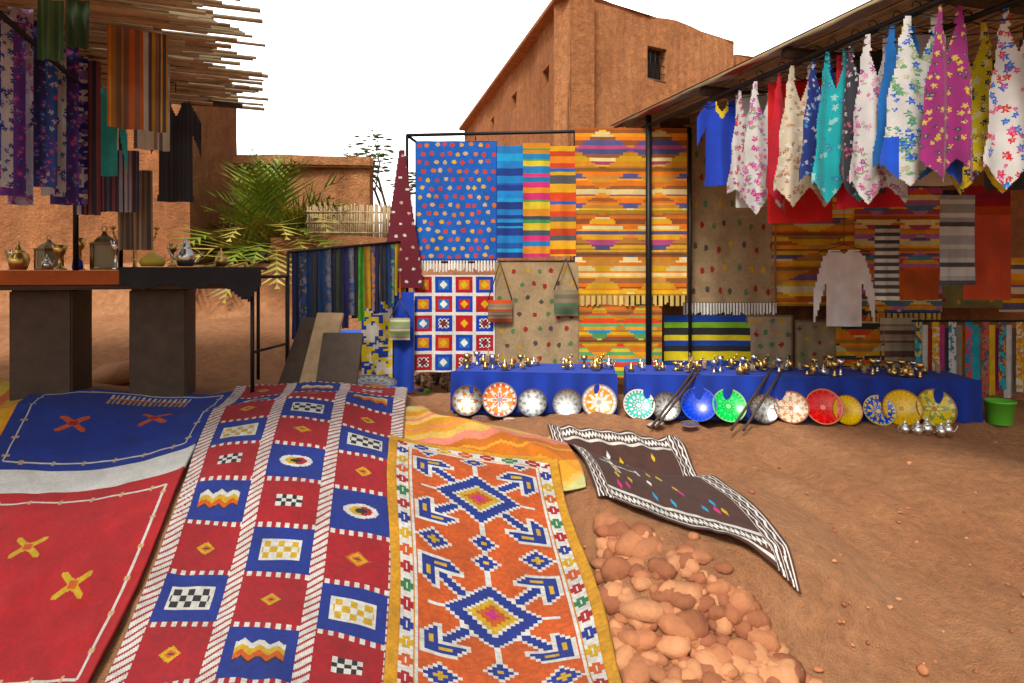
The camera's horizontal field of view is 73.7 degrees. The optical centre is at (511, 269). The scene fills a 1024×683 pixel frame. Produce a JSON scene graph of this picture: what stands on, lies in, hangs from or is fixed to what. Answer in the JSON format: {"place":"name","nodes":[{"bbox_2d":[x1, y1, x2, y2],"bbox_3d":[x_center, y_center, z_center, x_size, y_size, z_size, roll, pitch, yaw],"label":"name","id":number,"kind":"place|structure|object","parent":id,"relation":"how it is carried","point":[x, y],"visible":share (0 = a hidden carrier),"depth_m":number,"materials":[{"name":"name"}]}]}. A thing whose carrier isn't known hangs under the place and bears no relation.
{"place":"outdoors","nodes":[
{"label":"outdoors","id":0,"kind":"place"},
{"bbox_2d":[0,261,1023,682],"bbox_3d":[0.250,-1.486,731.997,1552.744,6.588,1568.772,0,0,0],"label":"ground","id":1,"kind":"structure","parent":0,"point":[844,481],"depth_m":4.09,"materials":[{"name":"brown soil"}]},
{"bbox_2d":[0,380,21,434],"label":"rug","id":2,"kind":"object","parent":1,"relation":"on","point":[7,407],"visible":0.39,"depth_m":4.35,"materials":[{"name":"fabric"}]},
{"bbox_2d":[92,360,128,384],"bbox_3d":[-3.196,0.853,5.633,0.658,0.212,0.374,-12,7,-30],"label":"boulder","id":3,"kind":"object","parent":1,"relation":"on","point":[116,373],"visible":0.35,"depth_m":5.48,"materials":[{"name":"stone"}]},
{"bbox_2d":[0,389,233,682],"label":"rug","id":4,"kind":"object","parent":1,"relation":"on","point":[90,479],"visible":0.98,"depth_m":3.44,"materials":[{"name":"red fabric"}]},
{"bbox_2d":[0,267,288,400],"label":"table","id":5,"kind":"object","parent":1,"relation":"on","point":[50,331],"visible":0.94,"depth_m":4.67,"materials":[{"name":"brown wood"}]},
{"bbox_2d":[5,226,226,269],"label":"wares","id":6,"kind":"object","parent":5,"relation":"on","point":[104,253],"visible":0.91,"depth_m":4.74,"materials":[{"name":"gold metal"}]},
{"bbox_2d":[104,381,407,682],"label":"rug","id":7,"kind":"object","parent":1,"relation":"on","point":[272,564],"visible":0.94,"depth_m":3.21,"materials":[{"name":"red fabric"}]},
{"bbox_2d":[165,148,358,302],"bbox_3d":[-3.131,-0.545,9.038,2.797,2.135,2.673,0,0,0],"label":"palm bush","id":8,"kind":"object","parent":1,"relation":"on","point":[264,205],"visible":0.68,"depth_m":8.53,"materials":[{"name":"green plant"}]},
{"bbox_2d":[278,313,450,393],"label":"ground wares","id":9,"kind":"object","parent":1,"relation":"on","point":[325,347],"visible":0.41,"depth_m":5.11,"materials":[{"name":"brown wood"}]},
{"bbox_2d":[343,130,414,218],"bbox_3d":[-2.036,-1.154,10.949,1.615,2.162,1.215,3,0,0],"label":"bare tree","id":10,"kind":"object","parent":1,"relation":"on","point":[378,167],"visible":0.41,"depth_m":10.93,"materials":[{"name":"green plant"}]},
{"bbox_2d":[286,127,691,394],"bbox_3d":[-0.031,-0.049,7.065,3.902,2.798,2.158,0,0,0],"label":"iron rack","id":11,"kind":"object","parent":1,"relation":"on","point":[411,135],"visible":0.54,"depth_m":6.91,"materials":[{"name":"black metal"}]},
{"bbox_2d":[292,243,577,391],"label":"rail scarves","id":12,"kind":"object","parent":11,"relation":"hanging from","point":[345,281],"visible":0.93,"depth_m":6.93,"materials":[{"name":"fabric"}]},
{"bbox_2d":[403,405,585,491],"bbox_3d":[-0.164,1.151,4.544,1.140,0.519,1.639,0,0,0],"label":"rug","id":13,"kind":"object","parent":1,"relation":"on","point":[424,424],"visible":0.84,"depth_m":4.17,"materials":[{"name":"orange fabric"}]},
{"bbox_2d":[383,434,621,682],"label":"rug","id":14,"kind":"object","parent":1,"relation":"on","point":[492,579],"visible":1,"depth_m":3.19,"materials":[{"name":"orange fabric"}]},
{"bbox_2d":[0,0,1023,400],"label":"adobe buildings","id":15,"kind":"structure","parent":1,"relation":"on","point":[572,64],"depth_m":16.01,"materials":[{"name":"brown concrete"}]},
{"bbox_2d":[0,0,268,269],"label":"reed awning","id":16,"kind":"object","parent":15,"relation":"attached to","point":[196,78],"visible":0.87,"depth_m":3.87,"materials":[{"name":"brown wood"}]},
{"bbox_2d":[0,0,200,249],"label":"clothes","id":17,"kind":"object","parent":16,"relation":"hanging from","point":[58,137],"visible":0.99,"depth_m":3.62,"materials":[{"name":"fabric"}]},
{"bbox_2d":[547,424,800,593],"bbox_3d":[0.824,1.306,4.311,1.084,0.394,2.601,0,0,0],"label":"rug","id":18,"kind":"object","parent":1,"relation":"on","point":[660,478],"visible":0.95,"depth_m":3.87,"materials":[{"name":"brown fabric"}]},
{"bbox_2d":[452,382,957,427],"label":"decorative plates","id":19,"kind":"object","parent":1,"relation":"on","point":[820,405],"visible":0.81,"depth_m":6.04,"materials":[{"name":"ceramic"}]},
{"bbox_2d":[450,362,982,422],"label":"blue tables","id":20,"kind":"object","parent":1,"relation":"on","point":[549,381],"visible":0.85,"depth_m":6.15,"materials":[{"name":"fabric"}]},
{"bbox_2d":[460,349,957,436],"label":"metal trinkets","id":21,"kind":"object","parent":20,"relation":"on","point":[917,428],"visible":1,"depth_m":6.28,"materials":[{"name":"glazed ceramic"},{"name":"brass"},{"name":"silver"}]},
{"bbox_2d":[583,432,1023,682],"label":"stones","id":22,"kind":"object","parent":1,"relation":"on","point":[696,624],"visible":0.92,"depth_m":2.89,"materials":[{"name":"brown stone"}]},
{"bbox_2d":[610,0,1023,364],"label":"stall canopy","id":23,"kind":"object","parent":1,"relation":"on","point":[843,37],"visible":0.16,"depth_m":4.86,"materials":[{"name":"wood"}]},
{"bbox_2d":[387,118,1023,397],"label":"hung textiles","id":24,"kind":"object","parent":23,"relation":"hanging from","point":[583,200],"visible":0.81,"depth_m":6.98,"materials":[{"name":"fabric"}]},
{"bbox_2d":[614,0,891,127],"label":"roof","id":25,"kind":"structure","parent":23,"relation":"on","point":[856,17],"depth_m":4.96,"materials":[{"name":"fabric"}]},
{"bbox_2d":[697,0,1023,326],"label":"hanging clothes","id":26,"kind":"object","parent":23,"relation":"hanging from","point":[891,121],"visible":1,"depth_m":4.41,"materials":[{"name":"fabric"}]},
{"bbox_2d":[983,398,1016,425],"bbox_3d":[4.224,1.230,5.912,0.244,0.205,0.244,0,0,0],"label":"bucket","id":27,"kind":"object","parent":1,"relation":"on","point":[1000,411],"visible":1,"depth_m":5.84,"materials":[{"name":"green plastic"}]},
{"bbox_2d":[162,0,869,236],"label":"sky","id":28,"kind":"structure","parent":0,"point":[338,71],"materials":[{"name":"white"}]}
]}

